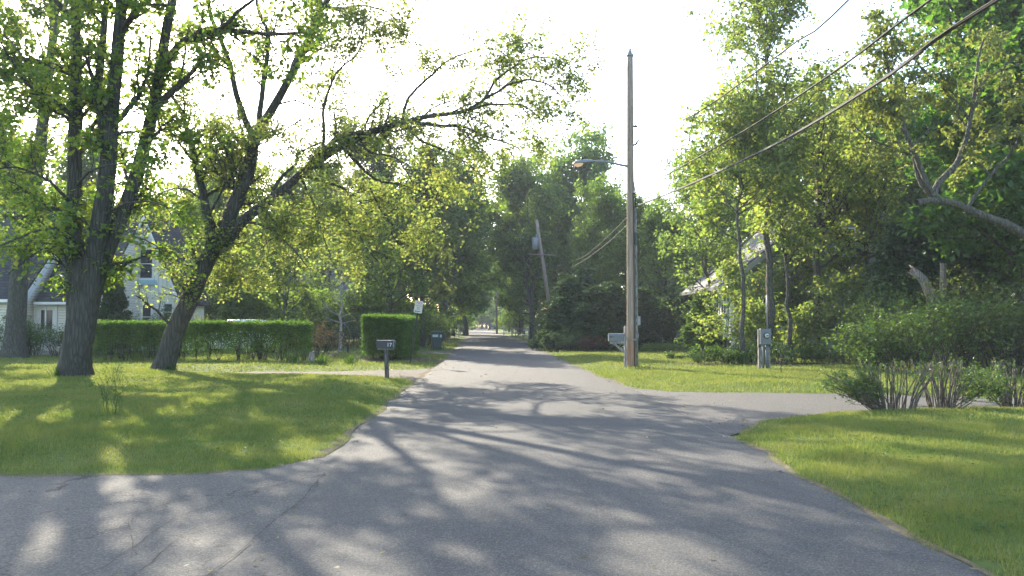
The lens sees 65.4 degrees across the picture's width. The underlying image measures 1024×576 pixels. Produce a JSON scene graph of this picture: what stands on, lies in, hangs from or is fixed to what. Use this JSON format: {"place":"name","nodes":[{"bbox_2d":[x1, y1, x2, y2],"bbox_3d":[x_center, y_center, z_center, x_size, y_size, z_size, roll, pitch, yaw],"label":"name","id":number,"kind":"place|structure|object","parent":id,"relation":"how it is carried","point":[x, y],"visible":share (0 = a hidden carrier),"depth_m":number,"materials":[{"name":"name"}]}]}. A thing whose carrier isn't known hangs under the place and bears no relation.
{"place":"outdoors","nodes":[
{"label":"outdoors","id":0,"kind":"place"},
{"bbox_2d":[0,453,335,575],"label":"side road","id":1,"kind":"structure","parent":0,"point":[112,503],"depth_m":6.55,"materials":[{"name":"grey asphalt"}]},
{"bbox_2d":[230,368,431,379],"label":"gravel driveway","id":2,"kind":"structure","parent":0,"point":[412,375],"depth_m":25.95,"materials":[{"name":"grey gravel"}]},
{"bbox_2d":[0,0,974,325],"label":"sky","id":3,"kind":"structure","parent":0,"point":[672,67],"materials":[{"name":"white"}]},
{"bbox_2d":[0,326,1023,575],"bbox_3d":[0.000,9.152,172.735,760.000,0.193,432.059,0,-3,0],"label":"ground","id":4,"kind":"structure","parent":0,"point":[994,564],"depth_m":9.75,"materials":[{"name":"green plant"}]},
{"bbox_2d":[26,315,59,355],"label":"shrub","id":5,"kind":"object","parent":4,"relation":"on","point":[30,333],"visible":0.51,"depth_m":35.59,"materials":[{"name":"green plant"}]},
{"bbox_2d":[28,323,64,356],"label":"shrub","id":6,"kind":"object","parent":4,"relation":"on","point":[52,340],"visible":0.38,"depth_m":35.02,"materials":[{"name":"green plant"}]},
{"bbox_2d":[0,0,108,358],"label":"maple tree","id":7,"kind":"object","parent":4,"relation":"on","point":[14,344],"visible":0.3,"depth_m":33.40,"materials":[{"name":"green plant"}]},
{"bbox_2d":[45,117,128,216],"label":"airy tree","id":8,"kind":"object","parent":4,"relation":"on","point":[92,175],"visible":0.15,"depth_m":61.59,"materials":[{"name":"green plant"}]},
{"bbox_2d":[0,209,210,355],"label":"white house","id":9,"kind":"structure","parent":4,"relation":"on","point":[43,306],"depth_m":40.97,"materials":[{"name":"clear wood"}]},
{"bbox_2d":[33,304,57,348],"bbox_3d":[-22.210,1.846,37.899,1.120,2.150,0.107,0,-3,0],"label":"door","id":10,"kind":"structure","parent":9,"relation":"in","point":[39,309],"depth_m":37.92,"materials":[{"name":"white wood"}]},
{"bbox_2d":[86,359,137,413],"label":"weed","id":11,"kind":"object","parent":4,"relation":"on","point":[115,393],"visible":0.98,"depth_m":12.96,"materials":[{"name":"green plant"}]},
{"bbox_2d":[98,277,133,354],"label":"arborvitae","id":12,"kind":"object","parent":4,"relation":"on","point":[115,303],"visible":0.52,"depth_m":36.33,"materials":[{"name":"green plant"}]},
{"bbox_2d":[0,468,260,476],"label":"bare verge","id":13,"kind":"structure","parent":4,"relation":"on","point":[46,475],"depth_m":8.43,"materials":[{"name":"soil"}]},
{"bbox_2d":[0,0,350,376],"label":"maple tree","id":14,"kind":"object","parent":4,"relation":"on","point":[92,268],"visible":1,"depth_m":22.31,"materials":[{"name":"green plant"}]},
{"bbox_2d":[92,317,313,360],"bbox_3d":[-12.300,2.002,31.665,8.750,1.970,1.527,0,-3,1],"label":"clipped hedge","id":15,"kind":"object","parent":4,"relation":"on","point":[279,330],"visible":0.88,"depth_m":31.21,"materials":[{"name":"green plant"}]},
{"bbox_2d":[167,173,255,298],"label":"airy tree","id":16,"kind":"object","parent":4,"relation":"on","point":[195,187],"visible":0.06,"depth_m":59.20,"materials":[{"name":"green plant"}]},
{"bbox_2d":[188,133,275,313],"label":"airy tree","id":17,"kind":"object","parent":4,"relation":"on","point":[213,198],"visible":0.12,"depth_m":55.55,"materials":[{"name":"green plant"}]},
{"bbox_2d":[204,279,269,320],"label":"thicket","id":18,"kind":"object","parent":4,"relation":"on","point":[215,311],"visible":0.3,"depth_m":52.20,"materials":[{"name":"green plant"}]},
{"bbox_2d":[234,157,330,320],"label":"airy tree","id":19,"kind":"object","parent":4,"relation":"on","point":[307,297],"visible":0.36,"depth_m":51.70,"materials":[{"name":"green plant"}]},
{"bbox_2d":[247,278,331,341],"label":"thicket","id":20,"kind":"object","parent":4,"relation":"on","point":[270,303],"visible":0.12,"depth_m":54.40,"materials":[{"name":"green plant"}]},
{"bbox_2d":[290,313,348,355],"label":"shrub","id":21,"kind":"object","parent":4,"relation":"on","point":[316,343],"visible":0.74,"depth_m":35.53,"materials":[{"name":"green plant"}]},
{"bbox_2d":[286,156,373,338],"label":"airy tree","id":22,"kind":"object","parent":4,"relation":"on","point":[324,280],"visible":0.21,"depth_m":69.51,"materials":[{"name":"green plant"}]},
{"bbox_2d":[306,246,368,351],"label":"leafy tree","id":23,"kind":"object","parent":4,"relation":"on","point":[339,314],"visible":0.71,"depth_m":43.88,"materials":[{"name":"green plant"}]},
{"bbox_2d":[301,292,382,346],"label":"thicket","id":24,"kind":"object","parent":4,"relation":"on","point":[334,305],"visible":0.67,"depth_m":50.65,"materials":[{"name":"green plant"}]},
{"bbox_2d":[310,280,399,345],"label":"thicket","id":25,"kind":"object","parent":4,"relation":"on","point":[349,296],"visible":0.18,"depth_m":52.55,"materials":[{"name":"green plant"}]},
{"bbox_2d":[114,0,605,369],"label":"leaning tree","id":26,"kind":"object","parent":4,"relation":"on","point":[225,228],"visible":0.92,"depth_m":25.41,"materials":[{"name":"green plant"}]},
{"bbox_2d":[308,110,424,298],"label":"airy tree","id":27,"kind":"object","parent":4,"relation":"on","point":[373,166],"visible":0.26,"depth_m":56.15,"materials":[{"name":"green plant"}]},
{"bbox_2d":[326,290,429,335],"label":"thicket","id":28,"kind":"object","parent":4,"relation":"on","point":[397,309],"visible":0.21,"depth_m":52.21,"materials":[{"name":"green plant"}]},
{"bbox_2d":[313,344,458,457],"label":"bare verge","id":29,"kind":"structure","parent":4,"relation":"on","point":[329,450],"depth_m":12.72,"materials":[{"name":"soil"}]},
{"bbox_2d":[337,171,437,313],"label":"leafy tree","id":30,"kind":"object","parent":4,"relation":"on","point":[387,293],"visible":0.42,"depth_m":46.72,"materials":[{"name":"green plant"}]},
{"bbox_2d":[354,357,443,361],"bbox_3d":[-4.587,3.041,33.247,5.103,0.174,5.323,0,-3,0],"label":"soil bed","id":31,"kind":"object","parent":4,"relation":"on","point":[377,359],"visible":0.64,"depth_m":33.14,"materials":[{"name":"brown soil"}]},
{"bbox_2d":[360,311,419,359],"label":"clipped hedge","id":32,"kind":"object","parent":31,"relation":"on","point":[399,328],"visible":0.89,"depth_m":32.28,"materials":[{"name":"green plant"}]},
{"bbox_2d":[379,127,467,345],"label":"airy tree","id":33,"kind":"object","parent":4,"relation":"on","point":[442,293],"visible":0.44,"depth_m":51.72,"materials":[{"name":"green plant"}]},
{"bbox_2d":[401,301,449,346],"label":"shrub","id":34,"kind":"object","parent":4,"relation":"on","point":[424,324],"visible":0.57,"depth_m":49.54,"materials":[{"name":"green plant"}]},
{"bbox_2d":[417,182,477,310],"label":"leafy tree","id":35,"kind":"object","parent":4,"relation":"on","point":[455,284],"visible":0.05,"depth_m":70.46,"materials":[{"name":"green plant"}]},
{"bbox_2d":[402,138,510,339],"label":"leafy tree","id":36,"kind":"object","parent":4,"relation":"on","point":[462,216],"visible":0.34,"depth_m":68.30,"materials":[{"name":"green plant"}]},
{"bbox_2d":[406,176,508,337],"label":"leafy tree","id":37,"kind":"object","parent":4,"relation":"on","point":[470,294],"visible":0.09,"depth_m":83.93,"materials":[{"name":"green plant"}]},
{"bbox_2d":[449,198,510,334],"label":"leafy tree","id":38,"kind":"object","parent":4,"relation":"on","point":[485,305],"visible":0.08,"depth_m":104.57,"materials":[{"name":"green plant"}]},
{"bbox_2d":[1,366,1023,534],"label":"clover","id":39,"kind":"object","parent":4,"relation":"on","point":[985,527],"visible":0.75,"depth_m":9.95,"materials":[{"name":"green plant"}]},
{"bbox_2d":[471,145,574,340],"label":"leafy tree","id":40,"kind":"object","parent":4,"relation":"on","point":[516,201],"visible":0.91,"depth_m":69.46,"materials":[{"name":"green plant"}]},
{"bbox_2d":[477,192,579,332],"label":"leafy tree","id":41,"kind":"object","parent":4,"relation":"on","point":[523,305],"visible":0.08,"depth_m":87.13,"materials":[{"name":"green plant"}]},
{"bbox_2d":[508,208,554,338],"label":"leafy tree","id":42,"kind":"object","parent":4,"relation":"on","point":[522,293],"visible":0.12,"depth_m":77.83,"materials":[{"name":"green plant"}]},
{"bbox_2d":[529,219,554,312],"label":"utility pole","id":43,"kind":"object","parent":4,"relation":"on","point":[536,240],"visible":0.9,"depth_m":65.99,"materials":[{"name":"grey wood"}]},
{"bbox_2d":[526,275,584,349],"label":"evergreen tree","id":44,"kind":"object","parent":4,"relation":"on","point":[570,286],"visible":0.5,"depth_m":45.68,"materials":[{"name":"green plant"}]},
{"bbox_2d":[521,143,591,298],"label":"airy tree","id":45,"kind":"object","parent":4,"relation":"on","point":[550,279],"visible":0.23,"depth_m":73.35,"materials":[{"name":"green plant"}]},
{"bbox_2d":[536,300,580,349],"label":"evergreen tree","id":46,"kind":"object","parent":4,"relation":"on","point":[552,325],"visible":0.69,"depth_m":44.99,"materials":[{"name":"green plant"}]},
{"bbox_2d":[545,322,599,350],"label":"shrub","id":47,"kind":"object","parent":4,"relation":"on","point":[568,338],"visible":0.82,"depth_m":43.38,"materials":[{"name":"green plant"}]},
{"bbox_2d":[532,112,626,275],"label":"leafy tree","id":48,"kind":"object","parent":4,"relation":"on","point":[585,151],"visible":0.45,"depth_m":72.36,"materials":[{"name":"green plant"}]},
{"bbox_2d":[558,284,623,349],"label":"evergreen tree","id":49,"kind":"object","parent":4,"relation":"on","point":[588,313],"visible":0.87,"depth_m":43.89,"materials":[{"name":"green plant"}]},
{"bbox_2d":[567,172,626,287],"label":"leafy tree","id":50,"kind":"object","parent":4,"relation":"on","point":[603,205],"visible":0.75,"depth_m":56.98,"materials":[{"name":"green plant"}]},
{"bbox_2d":[572,48,640,366],"bbox_3d":[3.237,-2.704,27.506,2.466,11.415,0.381,1,-3,-12],"label":"utility pole","id":51,"kind":"object","parent":4,"relation":"on","point":[632,299],"visible":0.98,"depth_m":27.58,"materials":[{"name":"brown wood"}]},
{"bbox_2d":[637,0,848,132],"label":"power cable","id":52,"kind":"object","parent":51,"relation":"attached to","point":[835,12],"visible":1,"depth_m":14.61,"materials":[{"name":"black rubber"}]},
{"bbox_2d":[634,0,931,193],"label":"power cable","id":53,"kind":"object","parent":51,"relation":"attached to","point":[881,36],"visible":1,"depth_m":12.88,"materials":[{"name":"black rubber"}]},
{"bbox_2d":[634,0,1000,206],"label":"power cable","id":54,"kind":"object","parent":51,"relation":"attached to","point":[902,65],"visible":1,"depth_m":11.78,"materials":[{"name":"black rubber"}]},
{"bbox_2d":[589,281,645,351],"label":"evergreen tree","id":55,"kind":"object","parent":4,"relation":"on","point":[618,302],"visible":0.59,"depth_m":44.25,"materials":[{"name":"green plant"}]},
{"bbox_2d":[592,187,680,298],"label":"airy tree","id":56,"kind":"object","parent":4,"relation":"on","point":[620,254],"visible":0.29,"depth_m":54.78,"materials":[{"name":"green plant"}]},
{"bbox_2d":[623,288,673,347],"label":"evergreen tree","id":57,"kind":"object","parent":4,"relation":"on","point":[649,313],"visible":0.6,"depth_m":45.32,"materials":[{"name":"green plant"}]},
{"bbox_2d":[644,293,677,343],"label":"evergreen tree","id":58,"kind":"object","parent":4,"relation":"on","point":[667,314],"visible":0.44,"depth_m":46.27,"materials":[{"name":"green plant"}]},
{"bbox_2d":[637,192,698,306],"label":"leafy tree","id":59,"kind":"object","parent":4,"relation":"on","point":[651,221],"visible":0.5,"depth_m":51.54,"materials":[{"name":"green plant"}]},
{"bbox_2d":[667,287,692,345],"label":"evergreen tree","id":60,"kind":"object","parent":4,"relation":"on","point":[680,300],"visible":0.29,"depth_m":45.68,"materials":[{"name":"green plant"}]},
{"bbox_2d":[653,135,734,306],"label":"airy tree","id":61,"kind":"object","parent":4,"relation":"on","point":[672,272],"visible":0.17,"depth_m":47.78,"materials":[{"name":"green plant"}]},
{"bbox_2d":[664,290,732,358],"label":"evergreen tree","id":62,"kind":"object","parent":4,"relation":"on","point":[689,337],"visible":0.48,"depth_m":33.37,"materials":[{"name":"green plant"}]},
{"bbox_2d":[643,141,754,347],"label":"young maple","id":63,"kind":"object","parent":4,"relation":"on","point":[728,250],"visible":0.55,"depth_m":40.08,"materials":[{"name":"green plant"}]},
{"bbox_2d":[708,103,779,252],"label":"airy tree","id":64,"kind":"object","parent":4,"relation":"on","point":[743,224],"visible":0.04,"depth_m":54.33,"materials":[{"name":"green plant"}]},
{"bbox_2d":[671,65,817,350],"bbox_3d":[8.501,-2.559,29.815,5.378,10.911,4.467,-2,-3,43],"label":"young maple","id":65,"kind":"object","parent":4,"relation":"on","point":[749,112],"visible":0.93,"depth_m":29.44,"materials":[{"name":"green plant"}]},
{"bbox_2d":[729,292,787,360],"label":"sapling","id":66,"kind":"object","parent":4,"relation":"on","point":[760,308],"visible":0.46,"depth_m":31.50,"materials":[{"name":"green plant"}]},
{"bbox_2d":[735,262,785,344],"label":"sapling","id":67,"kind":"object","parent":4,"relation":"on","point":[762,277],"visible":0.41,"depth_m":35.66,"materials":[{"name":"green plant"}]},
{"bbox_2d":[757,295,770,368],"bbox_3d":[8.165,1.519,25.726,0.390,2.603,0.328,0,-3,0],"label":"meter pedestal","id":68,"kind":"object","parent":4,"relation":"on","point":[764,337],"visible":0.92,"depth_m":25.68,"materials":[{"name":"grey metal"}]},
{"bbox_2d":[676,0,854,362],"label":"young maple","id":69,"kind":"object","parent":4,"relation":"on","point":[770,29],"visible":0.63,"depth_m":30.40,"materials":[{"name":"green plant"}]},
{"bbox_2d":[664,363,872,365],"bbox_3d":[10.114,2.828,29.552,10.540,0.076,2.379,0,-3,0],"label":"soil bed","id":70,"kind":"object","parent":4,"relation":"on","point":[764,363],"visible":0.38,"depth_m":29.58,"materials":[{"name":"brown soil"}]},
{"bbox_2d":[697,343,743,364],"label":"plant","id":71,"kind":"object","parent":70,"relation":"on","point":[727,355],"visible":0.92,"depth_m":28.70,"materials":[{"name":"green plant"}]},
{"bbox_2d":[688,251,765,361],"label":"sapling","id":72,"kind":"object","parent":70,"relation":"on","point":[734,273],"visible":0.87,"depth_m":30.79,"materials":[{"name":"green plant"}]},
{"bbox_2d":[772,338,828,363],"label":"plant","id":73,"kind":"object","parent":70,"relation":"on","point":[804,354],"visible":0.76,"depth_m":29.53,"materials":[{"name":"green plant"}]},
{"bbox_2d":[733,132,857,360],"bbox_3d":[11.212,-1.598,31.622,4.674,9.130,4.055,0,-3,0],"label":"young maple","id":74,"kind":"object","parent":4,"relation":"on","point":[783,241],"visible":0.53,"depth_m":31.14,"materials":[{"name":"green plant"}]},
{"bbox_2d":[756,247,836,352],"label":"sapling","id":75,"kind":"object","parent":4,"relation":"on","point":[794,290],"visible":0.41,"depth_m":36.18,"materials":[{"name":"green plant"}]},
{"bbox_2d":[772,299,832,359],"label":"sapling","id":76,"kind":"object","parent":4,"relation":"on","point":[803,325],"visible":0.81,"depth_m":32.12,"materials":[{"name":"green plant"}]},
{"bbox_2d":[680,174,931,353],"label":"shingle house","id":77,"kind":"structure","parent":4,"relation":"on","point":[753,262],"depth_m":38.09,"materials":[{"name":"white wood"}]},
{"bbox_2d":[751,54,894,358],"bbox_3d":[12.983,-3.475,34.428,5.813,13.210,5.661,0,-3,0],"label":"young maple","id":78,"kind":"object","parent":4,"relation":"on","point":[847,189],"visible":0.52,"depth_m":33.77,"materials":[{"name":"green plant"}]},
{"bbox_2d":[783,224,870,337],"bbox_3d":[14.217,0.019,36.769,3.358,6.342,3.904,1,-3,-25],"label":"sapling","id":79,"kind":"object","parent":4,"relation":"on","point":[828,268],"visible":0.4,"depth_m":36.08,"materials":[{"name":"green plant"}]},
{"bbox_2d":[796,261,881,360],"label":"sapling","id":80,"kind":"object","parent":4,"relation":"on","point":[839,285],"visible":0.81,"depth_m":32.00,"materials":[{"name":"green plant"}]},
{"bbox_2d":[823,229,880,353],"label":"sapling","id":81,"kind":"object","parent":4,"relation":"on","point":[860,261],"visible":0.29,"depth_m":36.20,"materials":[{"name":"green plant"}]},
{"bbox_2d":[802,86,915,316],"bbox_3d":[15.556,-2.988,35.144,5.434,12.224,4.813,1,-3,-20],"label":"young maple","id":82,"kind":"object","parent":4,"relation":"on","point":[874,204],"visible":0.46,"depth_m":34.64,"materials":[{"name":"green plant"}]},
{"bbox_2d":[740,440,995,575],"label":"bare verge","id":83,"kind":"structure","parent":4,"relation":"on","point":[891,524],"depth_m":6.43,"materials":[{"name":"soil"}]},
{"bbox_2d":[821,318,918,371],"bbox_3d":[11.070,1.726,24.363,2.712,1.723,2.832,0,-3,0],"label":"wild shrub","id":84,"kind":"object","parent":4,"relation":"on","point":[861,346],"visible":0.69,"depth_m":24.17,"materials":[{"name":"green plant"}]},
{"bbox_2d":[814,358,937,410],"bbox_3d":[6.159,1.692,13.780,1.984,1.038,1.170,0,-3,0],"label":"pruned bush","id":85,"kind":"object","parent":4,"relation":"on","point":[871,391],"visible":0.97,"depth_m":13.66,"materials":[{"name":"green plant"}]},
{"bbox_2d":[823,270,960,366],"bbox_3d":[13.197,1.049,27.375,4.414,3.353,3.928,-2,-3,43],"label":"wild shrub","id":86,"kind":"object","parent":4,"relation":"on","point":[894,301],"visible":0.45,"depth_m":27.41,"materials":[{"name":"green plant"}]},
{"bbox_2d":[864,222,930,360],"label":"evergreen tree","id":87,"kind":"object","parent":4,"relation":"on","point":[890,255],"visible":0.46,"depth_m":31.77,"materials":[{"name":"green plant"}]},
{"bbox_2d":[841,298,970,372],"bbox_3d":[11.755,1.426,23.905,3.444,2.296,3.394,-1,-3,26],"label":"wild shrub","id":88,"kind":"object","parent":4,"relation":"on","point":[923,339],"visible":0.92,"depth_m":23.29,"materials":[{"name":"green plant"}]},
{"bbox_2d":[865,110,962,227],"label":"leafy tree","id":89,"kind":"object","parent":4,"relation":"on","point":[915,191],"visible":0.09,"depth_m":42.23,"materials":[{"name":"green plant"}]},
{"bbox_2d":[874,206,972,360],"bbox_3d":[16.350,-0.119,31.548,5.281,6.451,3.754,0,-3,-5],"label":"evergreen tree","id":90,"kind":"object","parent":4,"relation":"on","point":[926,263],"visible":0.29,"depth_m":31.07,"materials":[{"name":"green plant"}]},
{"bbox_2d":[827,0,1023,239],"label":"oak tree","id":91,"kind":"object","parent":4,"relation":"on","point":[892,113],"visible":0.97,"depth_m":19.10,"materials":[{"name":"green plant"}]},
{"bbox_2d":[908,264,950,364],"bbox_3d":[14.964,1.004,28.608,1.460,3.744,0.676,0,-3,0],"label":"dead snag","id":92,"kind":"object","parent":4,"relation":"on","point":[919,276],"visible":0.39,"depth_m":28.52,"materials":[{"name":"grey wood"}]},
{"bbox_2d":[847,0,1023,365],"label":"dark maple","id":93,"kind":"object","parent":4,"relation":"on","point":[1001,194],"visible":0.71,"depth_m":27.09,"materials":[{"name":"green plant"}]},
{"bbox_2d":[882,262,1021,366],"bbox_3d":[15.098,0.843,27.040,4.483,3.724,4.606,0,-3,0],"label":"wild shrub","id":94,"kind":"object","parent":4,"relation":"on","point":[960,289],"visible":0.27,"depth_m":26.59,"materials":[{"name":"green plant"}]},
{"bbox_2d":[894,286,1021,373],"bbox_3d":[13.428,1.258,23.619,3.428,2.610,3.306,2,-4,-44],"label":"wild shrub","id":95,"kind":"object","parent":4,"relation":"on","point":[960,353],"visible":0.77,"depth_m":23.08,"materials":[{"name":"green plant"}]},
{"bbox_2d":[900,200,1017,361],"bbox_3d":[17.656,-0.284,31.389,3.917,6.759,5.510,1,-3,-26],"label":"evergreen tree","id":96,"kind":"object","parent":4,"relation":"on","point":[984,268],"visible":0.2,"depth_m":30.24,"materials":[{"name":"green plant"}]},
{"bbox_2d":[910,353,1011,408],"bbox_3d":[7.738,1.667,13.927,1.647,1.060,1.166,0,-3,0],"label":"pruned bush","id":97,"kind":"object","parent":4,"relation":"on","point":[942,399],"visible":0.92,"depth_m":13.73,"materials":[{"name":"green plant"}]},
{"bbox_2d":[901,72,1021,353],"bbox_3d":[22.578,-4.033,37.903,8.000,14.550,10.019,-1,-3,13],"label":"leafy tree","id":98,"kind":"object","parent":4,"relation":"on","point":[928,156],"visible":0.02,"depth_m":38.15,"materials":[{"name":"green plant"}]},
{"bbox_2d":[918,251,1023,367],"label":"wild shrub","id":99,"kind":"object","parent":4,"relation":"on","point":[1004,288],"visible":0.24,"depth_m":26.24,"materials":[{"name":"green plant"}]},
{"bbox_2d":[939,287,1023,374],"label":"wild shrub","id":100,"kind":"object","parent":4,"relation":"on","point":[1015,347],"visible":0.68,"depth_m":22.77,"materials":[{"name":"green plant"}]},
{"bbox_2d":[960,260,1023,367],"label":"wild shrub","id":101,"kind":"object","parent":4,"relation":"on","point":[1010,324],"visible":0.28,"depth_m":22.86,"materials":[{"name":"green plant"}]},
{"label":"soil bed","id":102,"kind":"structure","parent":4,"relation":"on","visible":0},
{"bbox_2d":[966,357,1023,407],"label":"pruned bush","id":103,"kind":"object","parent":102,"relation":"on","point":[1005,398],"visible":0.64,"depth_m":14.67,"materials":[{"name":"green plant"}]},
{"bbox_2d":[217,328,986,575],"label":"road","id":104,"kind":"structure","parent":0,"point":[669,509],"depth_m":7.16,"materials":[{"name":"grey asphalt"}]},
{"bbox_2d":[7,349,976,575],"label":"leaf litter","id":105,"kind":"object","parent":104,"relation":"on","point":[522,477],"visible":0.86,"depth_m":8.30,"materials":[{"name":"brown plant"}]},
{"bbox_2d":[636,389,1021,435],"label":"asphalt driveway","id":106,"kind":"structure","parent":0,"point":[702,407],"depth_m":15.71,"materials":[{"name":"grey asphalt"}]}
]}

